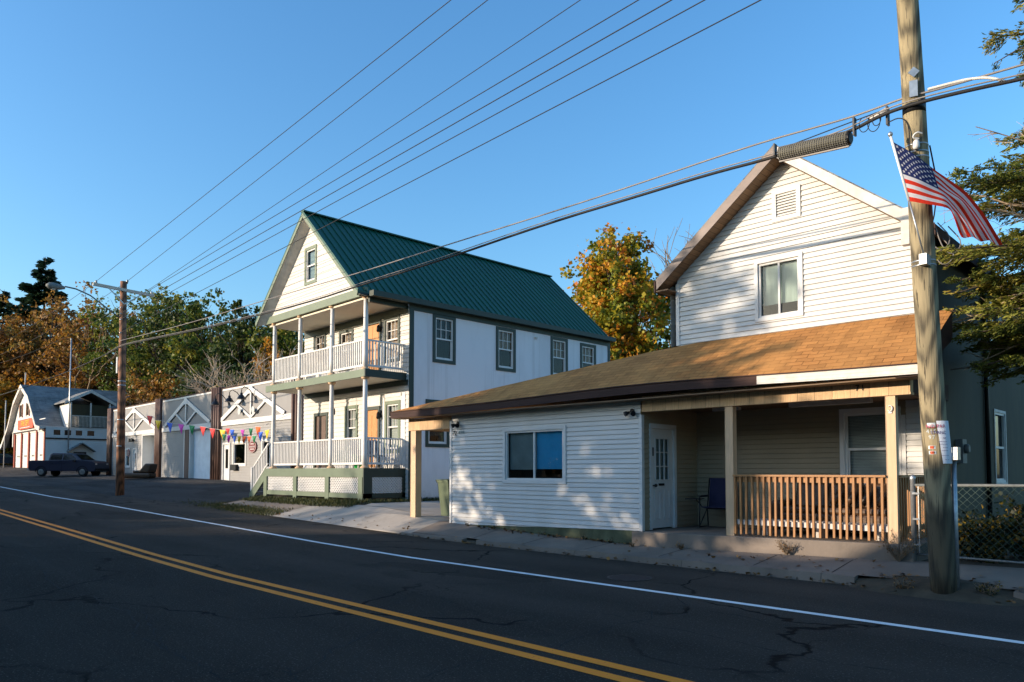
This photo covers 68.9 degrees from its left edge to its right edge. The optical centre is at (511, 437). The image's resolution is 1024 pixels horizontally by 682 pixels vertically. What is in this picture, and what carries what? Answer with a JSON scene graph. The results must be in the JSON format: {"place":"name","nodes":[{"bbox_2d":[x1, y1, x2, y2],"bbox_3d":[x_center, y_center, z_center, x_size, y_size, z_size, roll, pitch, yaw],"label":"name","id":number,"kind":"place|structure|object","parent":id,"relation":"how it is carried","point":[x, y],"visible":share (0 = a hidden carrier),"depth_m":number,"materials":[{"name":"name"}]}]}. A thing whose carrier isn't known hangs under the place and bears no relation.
{"place":"outdoors","nodes":[
{"label":"outdoors","id":0,"kind":"place"},
{"bbox_2d":[0,465,292,504],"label":"parking lot","id":1,"kind":"structure","parent":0,"point":[172,489],"depth_m":42.04,"materials":[{"name":"asphalt"}]},
{"bbox_2d":[27,453,109,475],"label":"pickup truck","id":2,"kind":"object","parent":1,"relation":"on","point":[57,464],"visible":1,"depth_m":59.49,"materials":[{"name":"blue paint"}]},
{"bbox_2d":[125,463,157,477],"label":"lounge sofa","id":3,"kind":"object","parent":1,"relation":"on","point":[147,470],"visible":0.88,"depth_m":49.84,"materials":[{"name":"grey leather"}]},
{"bbox_2d":[224,500,308,510],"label":"footpath","id":4,"kind":"structure","parent":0,"point":[277,505],"depth_m":26.90,"materials":[{"name":"concrete"}]},
{"bbox_2d":[239,495,439,507],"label":"grass","id":5,"kind":"structure","parent":4,"relation":"on","point":[331,502],"depth_m":25.56,"materials":[{"name":"plant"}]},
{"bbox_2d":[267,505,448,533],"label":"driveway","id":6,"kind":"structure","parent":0,"point":[382,518],"depth_m":21.86,"materials":[{"name":"concrete"}]},
{"bbox_2d":[436,479,448,515],"bbox_3d":[-1.627,1.665,20.647,0.764,1.085,0.640,2,-3,-36],"label":"wheeled bin","id":7,"kind":"object","parent":6,"relation":"on","point":[443,487],"visible":0.3,"depth_m":20.46,"materials":[{"name":"green plastic"}]},
{"bbox_2d":[363,501,440,515],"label":"side driveway","id":8,"kind":"structure","parent":0,"point":[431,508],"depth_m":23.24,"materials":[{"name":"concrete"}]},
{"bbox_2d":[0,480,1023,681],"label":"road","id":9,"kind":"structure","parent":0,"point":[50,631],"depth_m":8.92,"materials":[{"name":"asphalt"}]},
{"bbox_2d":[163,499,290,515],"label":"roadside grass","id":10,"kind":"structure","parent":9,"relation":"on","point":[261,510],"depth_m":26.68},
{"bbox_2d":[0,512,643,681],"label":"line marking","id":11,"kind":"object","parent":9,"relation":"on","point":[531,656],"visible":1,"depth_m":8.36,"materials":[{"name":"yellow paint"}]},
{"bbox_2d":[0,509,693,681],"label":"line marking","id":12,"kind":"object","parent":9,"relation":"on","point":[588,659],"visible":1,"depth_m":8.36,"materials":[{"name":"yellow paint"}]},
{"bbox_2d":[3,487,1023,643],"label":"edge line marking","id":13,"kind":"object","parent":9,"relation":"on","point":[935,630],"visible":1,"depth_m":10.43,"materials":[{"name":"white paint"}]},
{"bbox_2d":[8,538,1022,681],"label":"road cracks","id":14,"kind":"object","parent":9,"relation":"on","point":[183,657],"visible":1,"depth_m":7.62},
{"bbox_2d":[216,503,1023,602],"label":"fallen leaves","id":15,"kind":"object","parent":9,"relation":"on","point":[608,557],"visible":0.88,"depth_m":13.78,"materials":[{"name":"brown plant"}]},
{"bbox_2d":[400,532,1023,599],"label":"curb","id":16,"kind":"structure","parent":9,"relation":"on","point":[836,578],"depth_m":13.21,"materials":[{"name":"concrete"}]},
{"bbox_2d":[896,0,960,593],"bbox_3d":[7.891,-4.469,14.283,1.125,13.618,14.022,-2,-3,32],"label":"utility pole","id":17,"kind":"object","parent":9,"relation":"on","point":[941,502],"visible":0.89,"depth_m":10.00,"materials":[{"name":"brown wood"}]},
{"bbox_2d":[153,0,579,286],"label":"power line","id":18,"kind":"object","parent":17,"relation":"attached to","point":[391,126],"visible":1,"depth_m":22.44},
{"bbox_2d":[1,73,1023,394],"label":"telephone cable","id":19,"kind":"object","parent":17,"relation":"attached to","point":[775,155],"visible":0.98,"depth_m":13.09,"materials":[{"name":"black metal"}]},
{"bbox_2d":[777,130,852,162],"bbox_3d":[4.516,-4.350,11.146,0.218,0.334,1.099,2,-3,-43],"label":"splice case","id":20,"kind":"object","parent":19,"relation":"hanging from","point":[822,144],"visible":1,"depth_m":11.05,"materials":[{"name":"black metal"}]},
{"bbox_2d":[928,76,1004,90],"bbox_3d":[5.884,-4.567,9.666,0.036,0.268,0.900,2,-4,-44],"label":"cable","id":21,"kind":"object","parent":19,"relation":"attached to","point":[960,80],"visible":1,"depth_m":9.66,"materials":[{"name":"white paint"}]},
{"bbox_2d":[120,63,1023,340],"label":"cable","id":22,"kind":"object","parent":17,"relation":"attached to","point":[648,179],"visible":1,"depth_m":12.89,"materials":[{"name":"rubber"}]},
{"bbox_2d":[926,421,951,463],"bbox_3d":[5.727,0.058,9.968,0.334,0.570,0.108,0,-3,-6],"label":"parking notice","id":23,"kind":"object","parent":17,"relation":"attached to","point":[943,432],"visible":1,"depth_m":9.93,"materials":[{"name":"paper"}]},
{"bbox_2d":[888,131,1002,266],"bbox_3d":[5.941,-3.209,10.002,1.736,1.820,0.391,1,-3,-11],"label":"flag","id":24,"kind":"object","parent":17,"relation":"attached to","point":[923,182],"visible":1,"depth_m":9.93,"materials":[{"name":"multicoloured fabric"}]},
{"bbox_2d":[847,575,1023,605],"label":"dirt patch","id":25,"kind":"object","parent":9,"relation":"on","point":[967,592],"visible":0.63,"depth_m":10.07,"materials":[{"name":"soil"}]},
{"bbox_2d":[973,580,1003,595],"bbox_3d":[6.260,1.996,9.780,0.248,0.295,0.349,2,-4,-44],"label":"weed","id":26,"kind":"object","parent":25,"relation":"on","point":[992,591],"visible":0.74,"depth_m":9.74,"materials":[{"name":"green plant"}]},
{"bbox_2d":[0,0,1023,380],"label":"sky","id":27,"kind":"structure","parent":0,"point":[117,117],"materials":[{"name":"blue"}]},
{"bbox_2d":[88,471,1017,582],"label":"ground","id":28,"kind":"structure","parent":0,"point":[861,578],"depth_m":23.75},
{"bbox_2d":[0,290,14,327],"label":"pine tree","id":29,"kind":"object","parent":28,"relation":"on","point":[3,309],"visible":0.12,"depth_m":112.50,"materials":[{"name":"green plant"}]},
{"bbox_2d":[0,382,19,454],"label":"maple tree","id":30,"kind":"object","parent":28,"relation":"on","point":[2,412],"visible":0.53,"depth_m":92.95,"materials":[{"name":"orange plant"}]},
{"bbox_2d":[0,289,55,407],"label":"oak tree","id":31,"kind":"object","parent":28,"relation":"on","point":[3,332],"visible":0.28,"depth_m":98.84,"materials":[{"name":"orange plant"}]},
{"bbox_2d":[0,370,58,450],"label":"maple tree","id":32,"kind":"object","parent":28,"relation":"on","point":[9,387],"visible":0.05,"depth_m":93.12,"materials":[{"name":"orange plant"}]},
{"bbox_2d":[5,257,74,384],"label":"pine tree","id":33,"kind":"object","parent":28,"relation":"on","point":[42,275],"visible":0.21,"depth_m":105.79,"materials":[{"name":"green plant"}]},
{"bbox_2d":[0,280,112,400],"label":"oak tree","id":34,"kind":"object","parent":28,"relation":"on","point":[21,367],"visible":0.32,"depth_m":97.24,"materials":[{"name":"orange plant"}]},
{"bbox_2d":[0,384,129,467],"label":"fire hall","id":35,"kind":"structure","parent":28,"relation":"on","point":[45,409],"depth_m":73.37,"materials":[{"name":"white"}]},
{"bbox_2d":[13,434,20,467],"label":"bay door","id":36,"kind":"structure","parent":35,"relation":"in","point":[17,438],"depth_m":78.91,"materials":[{"name":"white paint"}]},
{"bbox_2d":[20,433,27,467],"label":"bay door","id":37,"kind":"structure","parent":35,"relation":"in","point":[24,437],"depth_m":76.52,"materials":[{"name":"white paint"}]},
{"bbox_2d":[18,418,33,429],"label":"sign board","id":38,"kind":"object","parent":35,"relation":"attached to","point":[23,424],"visible":1,"depth_m":75.13,"materials":[{"name":"orange paint"}]},
{"bbox_2d":[27,432,35,467],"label":"bay door","id":39,"kind":"structure","parent":35,"relation":"in","point":[31,436],"depth_m":74.26,"materials":[{"name":"white paint"}]},
{"bbox_2d":[35,429,45,459],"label":"bay door","id":40,"kind":"structure","parent":35,"relation":"in","point":[40,441],"depth_m":71.52,"materials":[{"name":"white paint"}]},
{"bbox_2d":[67,338,71,452],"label":"mast","id":41,"kind":"object","parent":28,"relation":"on","point":[69,394],"visible":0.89,"depth_m":71.03,"materials":[{"name":"metal"}]},
{"bbox_2d":[25,297,141,389],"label":"oak tree","id":42,"kind":"object","parent":28,"relation":"on","point":[60,342],"visible":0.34,"depth_m":91.75,"materials":[{"name":"brown plant"}]},
{"bbox_2d":[76,360,117,390],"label":"understory tree","id":43,"kind":"object","parent":28,"relation":"on","point":[112,384],"visible":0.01,"depth_m":90.28,"materials":[{"name":"green plant"}]},
{"bbox_2d":[61,296,135,389],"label":"bare tree","id":44,"kind":"object","parent":28,"relation":"on","point":[91,375],"visible":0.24,"depth_m":88.16,"materials":[{"name":"grey plant"}]},
{"bbox_2d":[93,280,153,495],"bbox_3d":[-19.340,-2.425,36.875,2.806,10.921,0.610,2,-4,-44],"label":"utility pole","id":45,"kind":"object","parent":28,"relation":"on","point":[120,445],"visible":0.97,"depth_m":36.71,"materials":[{"name":"brown wood"}]},
{"bbox_2d":[46,282,119,317],"bbox_3d":[-20.524,-6.585,35.824,3.240,1.295,0.340,2,-4,-44],"label":"street lamp","id":46,"kind":"object","parent":45,"relation":"attached to","point":[52,286],"visible":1,"depth_m":35.10,"materials":[{"name":"metal"}]},
{"bbox_2d":[97,0,450,280],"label":"power line","id":47,"kind":"object","parent":45,"relation":"attached to","point":[295,123],"visible":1,"depth_m":21.76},
{"bbox_2d":[128,0,487,280],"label":"power line","id":48,"kind":"object","parent":45,"relation":"attached to","point":[329,123],"visible":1,"depth_m":22.18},
{"bbox_2d":[122,0,638,306],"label":"power line","id":49,"kind":"object","parent":45,"relation":"attached to","point":[418,130],"visible":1,"depth_m":18.17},
{"bbox_2d":[122,0,671,312],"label":"power line","id":50,"kind":"object","parent":45,"relation":"attached to","point":[439,132],"visible":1,"depth_m":17.50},
{"bbox_2d":[122,0,704,318],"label":"power line","id":51,"kind":"object","parent":45,"relation":"attached to","point":[460,133],"visible":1,"depth_m":16.89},
{"bbox_2d":[120,0,760,332],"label":"power line","id":52,"kind":"object","parent":45,"relation":"attached to","point":[494,138],"visible":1,"depth_m":16.04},
{"bbox_2d":[75,289,174,393],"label":"broadleaf tree","id":53,"kind":"object","parent":28,"relation":"on","point":[96,354],"visible":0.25,"depth_m":87.89,"materials":[{"name":"green plant"}]},
{"bbox_2d":[98,283,203,396],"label":"broadleaf tree","id":54,"kind":"object","parent":28,"relation":"on","point":[141,361],"visible":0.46,"depth_m":82.34,"materials":[{"name":"green plant"}]},
{"bbox_2d":[115,364,191,406],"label":"understory tree","id":55,"kind":"object","parent":28,"relation":"on","point":[150,393],"visible":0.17,"depth_m":76.79,"materials":[{"name":"brown plant"}]},
{"bbox_2d":[139,298,215,398],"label":"broadleaf tree","id":56,"kind":"object","parent":28,"relation":"on","point":[167,314],"visible":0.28,"depth_m":79.52,"materials":[{"name":"green plant"}]},
{"bbox_2d":[166,357,235,397],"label":"understory tree","id":57,"kind":"object","parent":28,"relation":"on","point":[181,389],"visible":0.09,"depth_m":70.35,"materials":[{"name":"green plant"}]},
{"bbox_2d":[156,287,252,391],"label":"broadleaf tree","id":58,"kind":"object","parent":28,"relation":"on","point":[191,314],"visible":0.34,"depth_m":75.84,"materials":[{"name":"green plant"}]},
{"bbox_2d":[106,378,303,481],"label":"repair garage","id":59,"kind":"structure","parent":28,"relation":"on","point":[176,453],"depth_m":48.79,"materials":[{"name":"grey"}]},
{"bbox_2d":[141,433,154,467],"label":"overhead door","id":60,"kind":"structure","parent":59,"relation":"in","point":[147,452],"depth_m":57.17,"materials":[{"name":"white paint"}]},
{"bbox_2d":[147,409,225,438],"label":"bunting","id":61,"kind":"object","parent":59,"relation":"hanging from","point":[212,430],"visible":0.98,"depth_m":48.33,"materials":[{"name":"multicoloured fabric"}]},
{"bbox_2d":[188,427,210,478],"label":"overhead door","id":62,"kind":"structure","parent":59,"relation":"in","point":[199,445],"depth_m":49.61,"materials":[{"name":"white paint"}]},
{"bbox_2d":[222,442,230,479],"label":"entry door","id":63,"kind":"structure","parent":59,"relation":"in","point":[225,446],"depth_m":46.09,"materials":[{"name":"white paint"}]},
{"bbox_2d":[232,441,246,465],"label":"window","id":64,"kind":"structure","parent":59,"relation":"in","point":[238,449],"depth_m":45.35,"materials":[{"name":"glass"}]},
{"bbox_2d":[222,423,279,442],"bbox_3d":[-14.037,-0.158,39.335,0.418,1.014,8.017,2,-3,-41],"label":"bunting","id":65,"kind":"object","parent":59,"relation":"hanging from","point":[248,437],"visible":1,"depth_m":39.28,"materials":[{"name":"multicoloured fabric"}]},
{"bbox_2d":[226,414,288,438],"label":"bunting","id":66,"kind":"object","parent":59,"relation":"hanging from","point":[242,430],"visible":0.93,"depth_m":40.42,"materials":[{"name":"multicoloured fabric"}]},
{"bbox_2d":[261,438,270,468],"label":"window","id":67,"kind":"structure","parent":59,"relation":"in","point":[264,442],"depth_m":42.46,"materials":[{"name":"white paint"}]},
{"bbox_2d":[179,357,271,389],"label":"bare tree","id":68,"kind":"object","parent":28,"relation":"on","point":[230,378],"visible":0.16,"depth_m":62.87,"materials":[{"name":"brown plant"}]},
{"bbox_2d":[190,288,269,386],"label":"broadleaf tree","id":69,"kind":"object","parent":28,"relation":"on","point":[241,353],"visible":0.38,"depth_m":71.72,"materials":[{"name":"green plant"}]},
{"bbox_2d":[171,352,294,391],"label":"bare tree","id":70,"kind":"object","parent":28,"relation":"on","point":[210,377],"visible":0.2,"depth_m":57.81,"materials":[{"name":"brown plant"}]},
{"bbox_2d":[208,363,266,389],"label":"understory tree","id":71,"kind":"object","parent":28,"relation":"on","point":[236,368],"depth_m":67.29,"materials":[{"name":"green plant"}]},
{"bbox_2d":[180,344,297,392],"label":"bare tree","id":72,"kind":"object","parent":28,"relation":"on","point":[248,375],"visible":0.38,"depth_m":59.94,"materials":[{"name":"brown plant"}]},
{"bbox_2d":[249,336,280,380],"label":"maple tree","id":73,"kind":"object","parent":28,"relation":"on","point":[268,345],"visible":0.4,"depth_m":67.06,"materials":[{"name":"orange plant"}]},
{"bbox_2d":[243,306,304,372],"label":"broadleaf tree","id":74,"kind":"object","parent":28,"relation":"on","point":[285,338],"visible":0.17,"depth_m":69.19,"materials":[{"name":"green plant"}]},
{"bbox_2d":[249,210,615,501],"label":"two storey house","id":75,"kind":"structure","parent":28,"relation":"on","point":[374,355],"depth_m":27.62,"materials":[{"name":"white paint"}]},
{"bbox_2d":[304,244,316,285],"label":"window","id":76,"kind":"structure","parent":75,"relation":"in","point":[310,253],"depth_m":27.63,"materials":[{"name":"green paint"}]},
{"bbox_2d":[313,333,326,349],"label":"window","id":77,"kind":"structure","parent":75,"relation":"in","point":[319,342],"depth_m":30.20,"materials":[{"name":"green paint"}]},
{"bbox_2d":[313,412,328,467],"bbox_3d":[-7.595,0.094,29.707,0.100,2.190,1.090,2,-4,-44],"label":"door","id":78,"kind":"structure","parent":75,"relation":"in","point":[320,422],"depth_m":29.77,"materials":[{"name":"brown wood"}]},
{"bbox_2d":[338,328,353,371],"bbox_3d":[-6.143,-3.353,28.724,0.610,1.570,1.020,2,-4,-44],"label":"door","id":79,"kind":"structure","parent":75,"relation":"in","point":[345,336],"depth_m":28.73,"materials":[{"name":"green paint"}]},
{"bbox_2d":[344,405,357,450],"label":"window","id":80,"kind":"structure","parent":75,"relation":"in","point":[350,412],"depth_m":28.30,"materials":[{"name":"green paint"}]},
{"bbox_2d":[367,406,379,467],"bbox_3d":[-5.059,-0.033,27.085,0.100,2.210,0.990,2,-4,-44],"label":"door","id":81,"kind":"structure","parent":75,"relation":"in","point":[373,424],"depth_m":27.06,"materials":[{"name":"brown wood"}]},
{"bbox_2d":[368,319,381,369],"bbox_3d":[-5.059,-3.220,27.227,0.100,2.090,1.090,2,-4,-44],"label":"door","id":82,"kind":"structure","parent":75,"relation":"in","point":[373,334],"depth_m":27.20,"materials":[{"name":"orange paint"}]},
{"bbox_2d":[384,400,400,452],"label":"window","id":83,"kind":"structure","parent":75,"relation":"in","point":[392,428],"depth_m":26.36,"materials":[{"name":"green paint"}]},
{"bbox_2d":[383,314,406,362],"bbox_3d":[-4.042,-3.475,26.552,0.610,1.620,0.970,2,-4,-44],"label":"window","id":84,"kind":"structure","parent":75,"relation":"in","point":[391,324],"depth_m":26.49,"materials":[{"name":"green paint"}]},
{"bbox_2d":[425,399,449,447],"bbox_3d":[-2.819,-0.497,26.550,1.070,1.670,0.600,2,-4,-44],"label":"window","id":85,"kind":"structure","parent":75,"relation":"in","point":[432,438],"depth_m":26.60,"materials":[{"name":"green paint"}]},
{"bbox_2d":[433,313,455,364],"bbox_3d":[-2.614,-3.515,26.883,1.040,1.730,0.600,2,-4,-44],"label":"window","id":86,"kind":"structure","parent":75,"relation":"in","point":[444,327],"depth_m":26.98,"materials":[{"name":"glass"}]},
{"bbox_2d":[496,326,515,372],"bbox_3d":[-0.428,-3.402,28.992,1.040,1.690,0.600,2,-4,-44],"label":"window","id":87,"kind":"structure","parent":75,"relation":"in","point":[505,337],"depth_m":29.02,"materials":[{"name":"glass"}]},
{"bbox_2d":[551,336,567,374],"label":"window","id":88,"kind":"structure","parent":75,"relation":"in","point":[559,346],"depth_m":31.17,"materials":[{"name":"glass"}]},
{"bbox_2d":[580,343,595,367],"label":"window","id":89,"kind":"structure","parent":75,"relation":"in","point":[587,351],"depth_m":32.34,"materials":[{"name":"glass"}]},
{"bbox_2d":[560,222,672,360],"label":"maple tree","id":90,"kind":"object","parent":28,"relation":"on","point":[615,295],"visible":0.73,"depth_m":43.55,"materials":[{"name":"yellow plant"}]},
{"bbox_2d":[638,218,693,345],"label":"bare tree","id":91,"kind":"object","parent":28,"relation":"on","point":[667,260],"visible":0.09,"depth_m":52.00,"materials":[{"name":"brown plant"}]},
{"bbox_2d":[390,145,1023,561],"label":"white house","id":92,"kind":"structure","parent":28,"relation":"on","point":[782,365],"depth_m":15.05,"materials":[{"name":"plastic"}]},
{"bbox_2d":[502,425,566,483],"bbox_3d":[0.692,0.410,17.668,2.010,1.340,0.595,-2,-4,44],"label":"window","id":93,"kind":"structure","parent":92,"relation":"in","point":[534,454],"depth_m":17.65,"materials":[{"name":"glass"}]},
{"bbox_2d":[645,423,676,529],"bbox_3d":[3.212,0.818,15.926,0.190,2.220,1.020,-2,-4,44],"label":"door","id":94,"kind":"structure","parent":92,"relation":"in","point":[663,479],"depth_m":15.98,"materials":[{"name":"white paint"}]},
{"bbox_2d":[685,478,725,527],"bbox_3d":[4.240,1.369,15.851,0.950,1.034,0.694,-2,-3,32],"label":"camping chair","id":95,"kind":"object","parent":92,"relation":"on","point":[716,496],"visible":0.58,"depth_m":16.03,"materials":[{"name":"blue fabric"}]},
{"bbox_2d":[754,251,810,322],"bbox_3d":[5.431,-2.943,14.867,0.980,1.240,0.595,-2,-4,44],"label":"window","id":96,"kind":"structure","parent":92,"relation":"in","point":[778,281],"depth_m":14.78,"materials":[{"name":"white paint"}]},
{"bbox_2d":[754,518,887,540],"bbox_3d":[5.517,1.642,13.303,2.400,0.300,0.320,-2,-4,44],"label":"porch bench","id":97,"kind":"object","parent":92,"relation":"on","point":[823,531],"visible":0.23,"depth_m":13.23,"materials":[{"name":"white paint"}]},
{"bbox_2d":[771,483,887,533],"bbox_3d":[6.153,1.290,13.942,2.400,0.900,0.860,-2,-4,44],"label":"porch sofa","id":98,"kind":"object","parent":92,"relation":"on","point":[864,500],"visible":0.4,"depth_m":13.90,"materials":[{"name":"brown leather"}]},
{"bbox_2d":[839,406,901,483],"bbox_3d":[7.067,0.220,14.527,1.120,1.590,0.595,-2,-4,44],"label":"window","id":99,"kind":"structure","parent":92,"relation":"in","point":[862,431],"depth_m":14.51,"materials":[{"name":"glass"}]},
{"bbox_2d":[993,409,1007,483],"bbox_3d":[10.698,0.223,16.838,0.580,1.670,1.120,-2,-4,44],"label":"window","id":100,"kind":"structure","parent":92,"relation":"in","point":[999,417],"depth_m":16.99,"materials":[{"name":"white paint"}]},
{"bbox_2d":[923,552,1023,567],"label":"garden bed","id":101,"kind":"object","parent":28,"relation":"on","point":[997,564],"visible":0.24,"depth_m":11.61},
{"bbox_2d":[909,474,1023,563],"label":"chain link fence","id":102,"kind":"object","parent":101,"relation":"on","point":[913,484],"visible":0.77,"depth_m":11.20,"materials":[{"name":"metal"}]},
{"bbox_2d":[958,504,1020,563],"bbox_3d":[7.442,1.565,11.861,1.105,1.022,1.255,2,-4,-44],"label":"shrub","id":103,"kind":"object","parent":101,"relation":"on","point":[981,536],"visible":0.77,"depth_m":11.61,"materials":[{"name":"green plant"}]},
{"bbox_2d":[994,499,1023,556],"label":"shrub","id":104,"kind":"object","parent":101,"relation":"on","point":[1019,546],"visible":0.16,"depth_m":12.31,"materials":[{"name":"green plant"}]},
{"bbox_2d":[995,490,1023,552],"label":"shrub","id":105,"kind":"object","parent":101,"relation":"on","point":[1017,520],"visible":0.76,"depth_m":11.54,"materials":[{"name":"green plant"}]},
{"bbox_2d":[935,0,1023,387],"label":"hemlock tree","id":106,"kind":"object","parent":28,"relation":"on","point":[1006,347],"visible":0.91,"depth_m":12.48,"materials":[{"name":"green plant"}]},
{"bbox_2d":[415,520,1023,590],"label":"sidewalk","id":107,"kind":"structure","parent":0,"point":[1011,577],"depth_m":12.77,"materials":[{"name":"concrete"}]},
{"bbox_2d":[775,536,797,554],"bbox_3d":[4.746,1.884,12.961,0.303,0.326,0.373,1,-3,-28],"label":"weed","id":108,"kind":"object","parent":107,"relation":"on","point":[784,549],"visible":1,"depth_m":12.93,"materials":[{"name":"brown plant"}]},
{"bbox_2d":[875,525,922,561],"bbox_3d":[6.057,1.653,11.684,0.555,0.593,0.718,2,-4,-44],"label":"weed","id":109,"kind":"object","parent":107,"relation":"on","point":[897,556],"visible":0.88,"depth_m":11.64,"materials":[{"name":"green plant"}]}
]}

